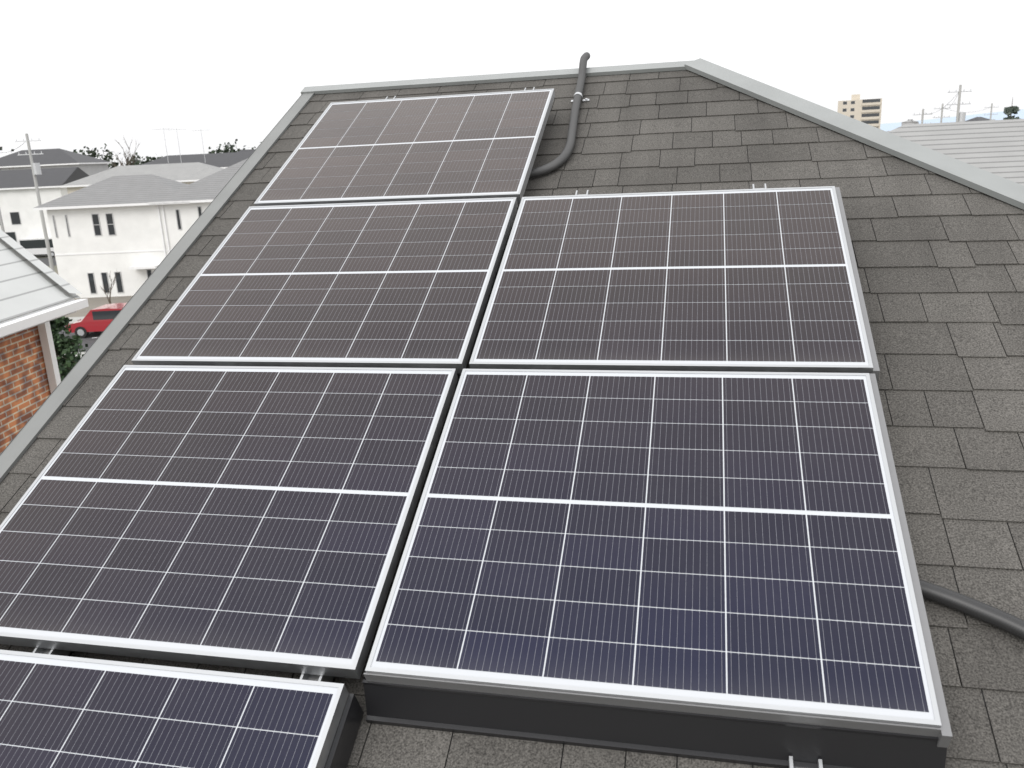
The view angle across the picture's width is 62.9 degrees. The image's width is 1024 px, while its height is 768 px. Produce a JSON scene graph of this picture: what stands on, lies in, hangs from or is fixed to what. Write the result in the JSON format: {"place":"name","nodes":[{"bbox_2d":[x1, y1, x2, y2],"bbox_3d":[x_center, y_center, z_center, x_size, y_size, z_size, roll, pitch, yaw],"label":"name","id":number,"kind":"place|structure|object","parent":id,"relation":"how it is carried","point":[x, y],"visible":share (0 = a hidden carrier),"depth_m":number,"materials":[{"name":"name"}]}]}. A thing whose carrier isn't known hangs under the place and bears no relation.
{"place":"outdoors","nodes":[
{"label":"outdoors","id":0,"kind":"place"},
{"bbox_2d":[0,148,111,175],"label":"house","id":1,"kind":"structure","parent":0,"point":[61,158],"depth_m":108.41,"materials":[{"name":"grey"}]},
{"bbox_2d":[38,257,102,357],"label":"street","id":2,"kind":"structure","parent":0,"point":[90,338],"depth_m":43.80,"materials":[{"name":"grey asphalt"}]},
{"bbox_2d":[67,303,126,337],"bbox_3d":[-20.765,-3.333,43.488,4.130,1.480,1.775,-2,15,1],"label":"red car","id":3,"kind":"object","parent":2,"relation":"on","point":[100,318],"visible":0.54,"depth_m":42.68,"materials":[{"name":"red metal"}]},
{"bbox_2d":[20,256,131,316],"bbox_3d":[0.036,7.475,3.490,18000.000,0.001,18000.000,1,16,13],"label":"ground","id":4,"kind":"structure","parent":0,"point":[94,302],"depth_m":54.64,"materials":[{"name":"beige concrete"}]},
{"bbox_2d":[0,210,4,231],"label":"utility pole","id":5,"kind":"object","parent":4,"relation":"on","point":[2,225],"depth_m":74.17,"materials":[{"name":"concrete"}]},
{"bbox_2d":[0,316,60,453],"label":"brick wall","id":6,"kind":"structure","parent":4,"relation":"on","point":[30,379],"depth_m":8.43,"materials":[{"name":"brick"}]},
{"bbox_2d":[0,229,88,338],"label":"house roof","id":7,"kind":"structure","parent":6,"relation":"attached to","point":[30,284],"depth_m":8.40,"materials":[{"name":"grey metal"}]},
{"bbox_2d":[15,134,54,271],"bbox_3d":[-33.772,-12.245,60.137,1.770,11.000,0.494,1,16,13],"label":"utility pole","id":8,"kind":"object","parent":4,"relation":"on","point":[36,168],"visible":0.96,"depth_m":59.59,"materials":[{"name":"concrete"}]},
{"bbox_2d":[18,237,54,256],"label":"white van","id":9,"kind":"object","parent":4,"relation":"on","point":[35,246],"visible":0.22,"depth_m":85.54,"materials":[{"name":"white metal"}]},
{"bbox_2d":[0,167,88,256],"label":"house","id":10,"kind":"structure","parent":4,"relation":"on","point":[21,218],"depth_m":86.38,"materials":[{"name":"grey paint"}]},
{"bbox_2d":[36,306,87,380],"bbox_3d":[-17.394,-1.582,32.120,3.260,4.394,3.591,1,16,13],"label":"conifer shrub","id":11,"kind":"object","parent":4,"relation":"on","point":[68,346],"visible":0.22,"depth_m":31.90,"materials":[{"name":"green plant"}]},
{"bbox_2d":[73,143,125,168],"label":"skyline tree","id":12,"kind":"object","parent":4,"relation":"on","point":[106,156],"visible":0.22,"depth_m":260.16,"materials":[{"name":"green plant"}]},
{"bbox_2d":[100,271,117,303],"bbox_3d":[-23.029,-5.185,48.195,1.188,2.763,0.507,-17,21,-42],"label":"bare tree","id":13,"kind":"object","parent":4,"relation":"on","point":[109,299],"visible":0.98,"depth_m":48.11,"materials":[{"name":"brown plant"}]},
{"bbox_2d":[112,138,140,166],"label":"bare tree","id":14,"kind":"object","parent":4,"relation":"on","point":[128,158],"visible":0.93,"depth_m":131.97,"materials":[{"name":"brown plant"}]},
{"bbox_2d":[60,162,223,193],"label":"house","id":15,"kind":"structure","parent":4,"relation":"on","point":[187,173],"depth_m":80.89,"materials":[{"name":"grey"}]},
{"bbox_2d":[125,152,162,165],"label":"skyline tree","id":16,"kind":"object","parent":4,"relation":"on","point":[138,161],"visible":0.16,"depth_m":248.45,"materials":[{"name":"green plant"}]},
{"bbox_2d":[208,139,248,153],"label":"skyline tree","id":17,"kind":"object","parent":4,"relation":"on","point":[226,149],"visible":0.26,"depth_m":290.73,"materials":[{"name":"green plant"}]},
{"bbox_2d":[837,94,881,128],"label":"apartment block","id":18,"kind":"structure","parent":4,"relation":"on","point":[867,111],"depth_m":370.95,"materials":[{"name":"beige concrete"}]},
{"bbox_2d":[913,109,931,123],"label":"utility pole","id":19,"kind":"object","parent":4,"relation":"on","point":[922,117],"visible":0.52,"depth_m":77.62,"materials":[{"name":"concrete"}]},
{"bbox_2d":[886,117,989,131],"bbox_3d":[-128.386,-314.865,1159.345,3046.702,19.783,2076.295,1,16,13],"label":"town","id":20,"kind":"object","parent":4,"relation":"on","point":[910,121],"depth_m":333.33,"materials":[{"name":"tile"}]},
{"bbox_2d":[933,104,948,122],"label":"utility pole","id":21,"kind":"object","parent":4,"relation":"on","point":[941,117],"visible":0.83,"depth_m":89.74,"materials":[{"name":"concrete"}]},
{"bbox_2d":[889,119,1023,185],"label":"neighbouring roof","id":22,"kind":"structure","parent":4,"relation":"on","point":[995,147],"depth_m":19.19,"materials":[{"name":"tile"}]},
{"bbox_2d":[947,85,971,121],"bbox_3d":[34.076,-16.967,64.663,1.770,11.600,0.494,1,16,13],"label":"utility pole","id":23,"kind":"object","parent":4,"relation":"on","point":[960,116],"visible":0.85,"depth_m":63.46,"materials":[{"name":"concrete"}]},
{"bbox_2d":[985,103,997,119],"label":"utility pole","id":24,"kind":"object","parent":4,"relation":"on","point":[991,114],"visible":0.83,"depth_m":108.58,"materials":[{"name":"concrete"}]},
{"bbox_2d":[1003,99,1019,119],"bbox_3d":[29.779,-12.113,50.728,3.377,10.022,3.472,-14,19,-36],"label":"conifer tree","id":25,"kind":"object","parent":4,"relation":"on","point":[1010,110],"visible":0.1,"depth_m":49.56,"materials":[{"name":"green plant"}]},
{"bbox_2d":[33,158,247,297],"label":"white house","id":26,"kind":"structure","parent":0,"point":[132,230],"depth_m":55.77,"materials":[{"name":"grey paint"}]},
{"bbox_2d":[142,151,253,168],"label":"house","id":27,"kind":"structure","parent":0,"point":[223,160],"depth_m":108.26,"materials":[{"name":"grey"}]},
{"bbox_2d":[238,149,255,151],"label":"roof","id":28,"kind":"structure","parent":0,"point":[250,150],"depth_m":131.06,"materials":[{"name":"grey"}]},
{"bbox_2d":[0,70,1023,767],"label":"roof shingles","id":29,"kind":"object","parent":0,"point":[940,264],"visible":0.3,"depth_m":2.32,"materials":[{"name":"grey asphalt"}]},
{"bbox_2d":[32,87,946,767],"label":"mounting hardware","id":30,"kind":"object","parent":29,"relation":"on","point":[716,737],"visible":0.22,"depth_m":1.50,"materials":[{"name":"black metal"}]},
{"bbox_2d":[0,650,348,767],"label":"module","id":31,"kind":"object","parent":30,"relation":"on","point":[57,711],"visible":1,"depth_m":1.56,"materials":[{"name":"glass"}]},
{"bbox_2d":[0,365,457,678],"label":"module","id":32,"kind":"object","parent":30,"relation":"on","point":[256,517],"visible":1,"depth_m":1.93,"materials":[{"name":"glass"}]},
{"bbox_2d":[131,197,517,373],"bbox_3d":[-0.544,-0.339,2.654,1.000,0.036,0.866,1,42,13],"label":"module","id":33,"kind":"object","parent":30,"relation":"on","point":[400,284],"visible":0.98,"depth_m":2.58,"materials":[{"name":"black glass"}]},
{"bbox_2d":[254,89,554,205],"bbox_3d":[-0.385,-0.933,3.291,1.000,0.036,0.866,1,42,13],"label":"module","id":34,"kind":"object","parent":30,"relation":"on","point":[468,146],"visible":0.98,"depth_m":3.23,"materials":[{"name":"black glass"}]},
{"bbox_2d":[364,369,952,747],"bbox_3d":[0.294,0.277,1.797,1.020,0.050,0.888,1,42,13],"label":"module","id":35,"kind":"object","parent":30,"relation":"on","point":[730,544],"visible":1,"depth_m":1.69,"materials":[{"name":"glass"}]},
{"bbox_2d":[469,186,879,382],"bbox_3d":[0.460,-0.322,2.438,1.016,0.050,0.876,1,42,13],"label":"module","id":36,"kind":"object","parent":30,"relation":"attached to","point":[753,280],"visible":0.95,"depth_m":2.35,"materials":[{"name":"black glass"}]},
{"bbox_2d":[571,92,588,102],"bbox_3d":[0.293,-1.239,3.615,0.079,0.038,0.018,1,42,13],"label":"conduit clamp","id":37,"kind":"object","parent":29,"relation":"attached to","point":[585,100],"visible":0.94,"depth_m":3.61,"materials":[{"name":"silver metal"}]},
{"bbox_2d":[919,579,1023,640],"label":"conduit","id":38,"kind":"object","parent":29,"relation":"on","point":[989,614],"visible":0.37,"depth_m":1.59,"materials":[{"name":"grey plastic"}]},
{"bbox_2d":[0,0,1023,166],"label":"sky","id":39,"kind":"structure","parent":0,"point":[75,74],"materials":[{"name":"white"}]},
{"bbox_2d":[880,109,1023,130],"bbox_3d":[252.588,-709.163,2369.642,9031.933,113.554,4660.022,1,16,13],"label":"hills","id":40,"kind":"structure","parent":0,"point":[1001,115],"depth_m":3998.92,"materials":[{"name":"blue"}]},
{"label":"house","id":41,"kind":"structure","parent":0},
{"bbox_2d":[0,58,1023,482],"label":"roof caps","id":42,"kind":"object","parent":41,"relation":"attached to","point":[852,128],"visible":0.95,"depth_m":3.11,"materials":[{"name":"grey metal"}]},
{"bbox_2d":[529,52,589,177],"bbox_3d":[0.091,-1.171,3.554,0.425,0.067,1.146,1,42,13],"label":"conduit pipe","id":43,"kind":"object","parent":42,"relation":"attached to","point":[561,159],"depth_m":3.36,"materials":[{"name":"grey plastic"}]}
]}

